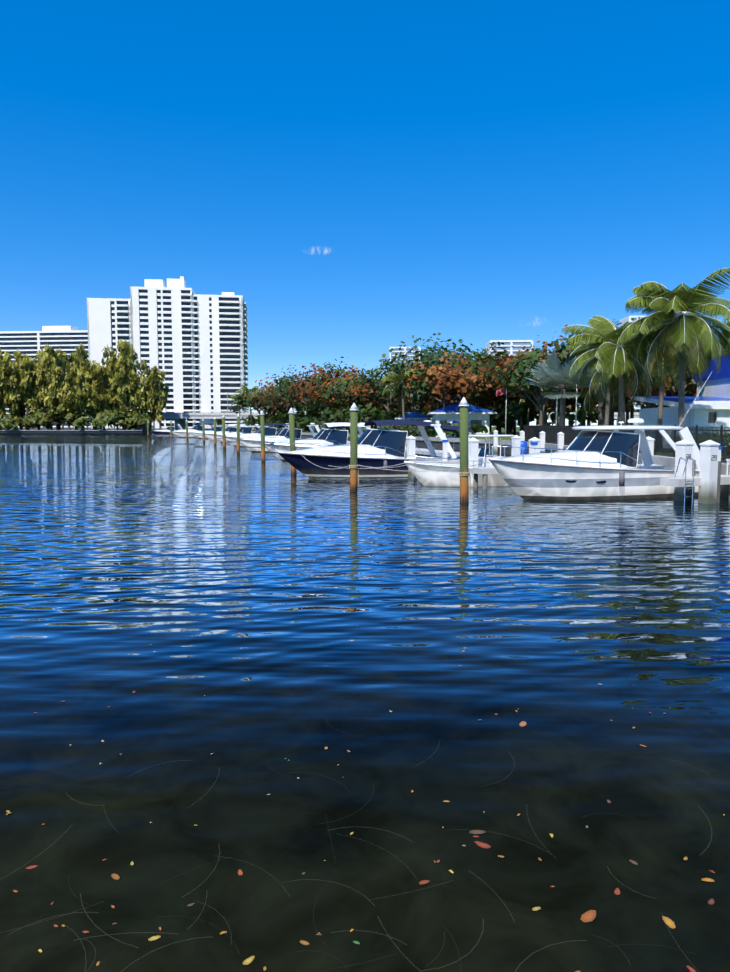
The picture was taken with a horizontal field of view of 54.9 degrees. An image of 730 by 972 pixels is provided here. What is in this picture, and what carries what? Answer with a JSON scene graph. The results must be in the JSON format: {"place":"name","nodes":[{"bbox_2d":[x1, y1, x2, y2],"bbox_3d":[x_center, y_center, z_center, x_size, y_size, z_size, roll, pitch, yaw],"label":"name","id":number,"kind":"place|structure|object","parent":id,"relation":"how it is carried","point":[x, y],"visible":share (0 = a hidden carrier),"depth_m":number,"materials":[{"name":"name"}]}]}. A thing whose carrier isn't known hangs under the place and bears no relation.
{"place":"outdoors","nodes":[
{"label":"outdoors","id":0,"kind":"place"},
{"bbox_2d":[0,426,313,433],"bbox_3d":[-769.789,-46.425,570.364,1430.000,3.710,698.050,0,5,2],"label":"seawall","id":1,"kind":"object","parent":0,"point":[44,430],"depth_m":204.58,"materials":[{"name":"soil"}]},
{"bbox_2d":[0,326,90,426],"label":"low-rise building","id":2,"kind":"structure","parent":1,"relation":"on","point":[67,339],"depth_m":469.78,"materials":[{"name":"white paint"}]},
{"bbox_2d":[0,350,728,437],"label":"tree trunks and limbs","id":3,"kind":"object","parent":1,"relation":"on","point":[541,400],"visible":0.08,"depth_m":101.53,"materials":[{"name":"brown plant"}]},
{"bbox_2d":[0,317,729,436],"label":"tree foliage","id":4,"kind":"object","parent":3,"relation":"attached to","point":[456,372],"visible":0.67,"depth_m":143.25,"materials":[{"name":"green plant"}]},
{"bbox_2d":[389,316,645,426],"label":"distant towers","id":5,"kind":"structure","parent":1,"relation":"on","point":[516,344],"depth_m":510.99,"materials":[{"name":"white stucco"},{"name":"glass"}]},
{"bbox_2d":[87,276,248,427],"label":"apartment tower","id":6,"kind":"structure","parent":0,"point":[191,344],"depth_m":334.82,"materials":[{"name":"white paint"}]},
{"bbox_2d":[0,425,729,971],"bbox_3d":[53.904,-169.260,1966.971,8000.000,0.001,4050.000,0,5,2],"label":"water surface","id":7,"kind":"object","parent":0,"point":[170,581],"depth_m":6.71,"materials":[{"name":"blue liquid"}]},
{"bbox_2d":[152,424,182,435],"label":"navy boat","id":8,"kind":"object","parent":7,"relation":"on","point":[165,432],"visible":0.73,"depth_m":179.37,"materials":[{"name":"white plastic"}]},
{"bbox_2d":[172,423,213,436],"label":"white boat","id":9,"kind":"object","parent":7,"relation":"on","point":[179,433],"visible":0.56,"depth_m":155.26,"materials":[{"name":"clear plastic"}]},
{"bbox_2d":[191,424,233,437],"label":"white boat","id":10,"kind":"object","parent":7,"relation":"on","point":[198,434],"visible":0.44,"depth_m":143.48,"materials":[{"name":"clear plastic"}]},
{"bbox_2d":[202,424,245,439],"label":"cruiser boat","id":11,"kind":"object","parent":7,"relation":"on","point":[209,436],"visible":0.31,"depth_m":127.86,"materials":[{"name":"white plastic"}]},
{"bbox_2d":[211,424,269,442],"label":"cruiser boat","id":12,"kind":"object","parent":7,"relation":"on","point":[245,429],"visible":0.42,"depth_m":108.48,"materials":[{"name":"white plastic"}]},
{"bbox_2d":[221,423,288,446],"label":"cruiser boat","id":13,"kind":"object","parent":7,"relation":"on","point":[231,439],"visible":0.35,"depth_m":88.69,"materials":[{"name":"white plastic"}]},
{"bbox_2d":[236,423,319,452],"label":"cruiser boat","id":14,"kind":"object","parent":7,"relation":"on","point":[252,444],"visible":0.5,"depth_m":71.06,"materials":[{"name":"white plastic"}]},
{"bbox_2d":[147,397,470,502],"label":"mooring piles","id":15,"kind":"object","parent":7,"relation":"on","point":[464,472],"visible":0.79,"depth_m":29.41,"materials":[{"name":"brown wood"}]},
{"bbox_2d":[191,434,488,470],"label":"mooring lines","id":16,"kind":"object","parent":15,"relation":"attached to","point":[385,466],"visible":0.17,"depth_m":31.00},
{"bbox_2d":[265,422,370,460],"bbox_3d":[-2.555,-3.243,55.127,11.143,3.486,3.601,-1,5,-16],"label":"cruiser boat","id":17,"kind":"object","parent":7,"relation":"on","point":[325,437],"visible":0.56,"depth_m":53.85,"materials":[{"name":"white plastic"}]},
{"bbox_2d":[12,752,704,964],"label":"sea grass strands","id":18,"kind":"object","parent":7,"relation":"on","point":[357,930],"visible":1,"depth_m":4.03},
{"bbox_2d":[6,625,724,971],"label":"floating leaves","id":19,"kind":"object","parent":7,"relation":"on","point":[589,916],"visible":0.98,"depth_m":4.24,"materials":[{"name":"orange plant"}]},
{"bbox_2d":[278,420,473,477],"bbox_3d":[0.989,-1.863,38.782,11.641,3.586,3.706,-1,5,-14],"label":"motorboat","id":20,"kind":"object","parent":7,"relation":"on","point":[381,448],"visible":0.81,"depth_m":37.37,"materials":[{"name":"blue plastic"}]},
{"bbox_2d":[404,434,514,486],"bbox_3d":[5.617,-0.983,32.974,8.041,2.845,2.675,-1,5,-16],"label":"center console boat","id":21,"kind":"object","parent":7,"relation":"on","point":[423,474],"visible":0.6,"depth_m":31.78,"materials":[{"name":"white plastic"}]},
{"bbox_2d":[489,372,711,500],"bbox_3d":[9.295,-1.801,27.564,10.050,5.418,3.450,-2,5,-20],"label":"motor yacht","id":22,"kind":"object","parent":7,"relation":"on","point":[595,462],"visible":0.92,"depth_m":26.26,"materials":[{"name":"white plastic"}]},
{"bbox_2d":[0,0,729,424],"label":"sky","id":23,"kind":"structure","parent":0,"point":[475,172],"materials":[{"name":"blue"}]},
{"bbox_2d":[253,426,728,497],"bbox_3d":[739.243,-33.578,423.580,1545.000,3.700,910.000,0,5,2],"label":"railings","id":24,"kind":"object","parent":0,"point":[724,490],"depth_m":81.91,"materials":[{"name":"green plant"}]},
{"bbox_2d":[395,403,495,436],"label":"dockmaster kiosks","id":25,"kind":"object","parent":24,"relation":"on","point":[476,414],"visible":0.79,"depth_m":91.53,"materials":[{"name":"blue paint"}]},
{"bbox_2d":[495,367,576,437],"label":"lamp posts","id":26,"kind":"object","parent":24,"relation":"on","point":[499,392],"visible":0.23,"depth_m":86.81,"materials":[{"name":"grey metal"}]},
{"bbox_2d":[550,368,579,425],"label":"silver palm trunks","id":27,"kind":"object","parent":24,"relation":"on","point":[562,388],"visible":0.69,"depth_m":59.04,"materials":[{"name":"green plant"}]},
{"bbox_2d":[525,351,596,398],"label":"fan palm fronds","id":28,"kind":"object","parent":27,"relation":"on","point":[548,377],"visible":0.75,"depth_m":57.78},
{"bbox_2d":[523,425,729,462],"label":"iron fence","id":29,"kind":"object","parent":24,"relation":"on","point":[551,432],"visible":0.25,"depth_m":35.54,"materials":[{"name":"black metal"}]},
{"bbox_2d":[632,355,729,447],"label":"marina building","id":30,"kind":"structure","parent":24,"relation":"on","point":[710,407],"depth_m":48.38,"materials":[{"name":"white paint"}]},
{"bbox_2d":[673,432,729,459],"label":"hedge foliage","id":31,"kind":"object","parent":24,"relation":"on","point":[693,436],"visible":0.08,"depth_m":33.82,"materials":[{"name":"green plant"}]},
{"bbox_2d":[252,431,729,474],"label":"marina walkway","id":32,"kind":"structure","parent":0,"point":[665,461],"depth_m":51.46,"materials":[{"name":"concrete"}]},
{"label":"sea bed","id":33,"kind":"object","parent":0,"visible":0},
{"bbox_2d":[125,392,638,429],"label":"road bridge","id":34,"kind":"structure","parent":33,"relation":"on","point":[179,418],"depth_m":215.34,"materials":[{"name":"concrete"}]},
{"bbox_2d":[307,430,729,504],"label":"dock piers and posts","id":35,"kind":"object","parent":33,"relation":"on","point":[709,480],"visible":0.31,"depth_m":26.05,"materials":[{"name":"concrete"}]}
]}

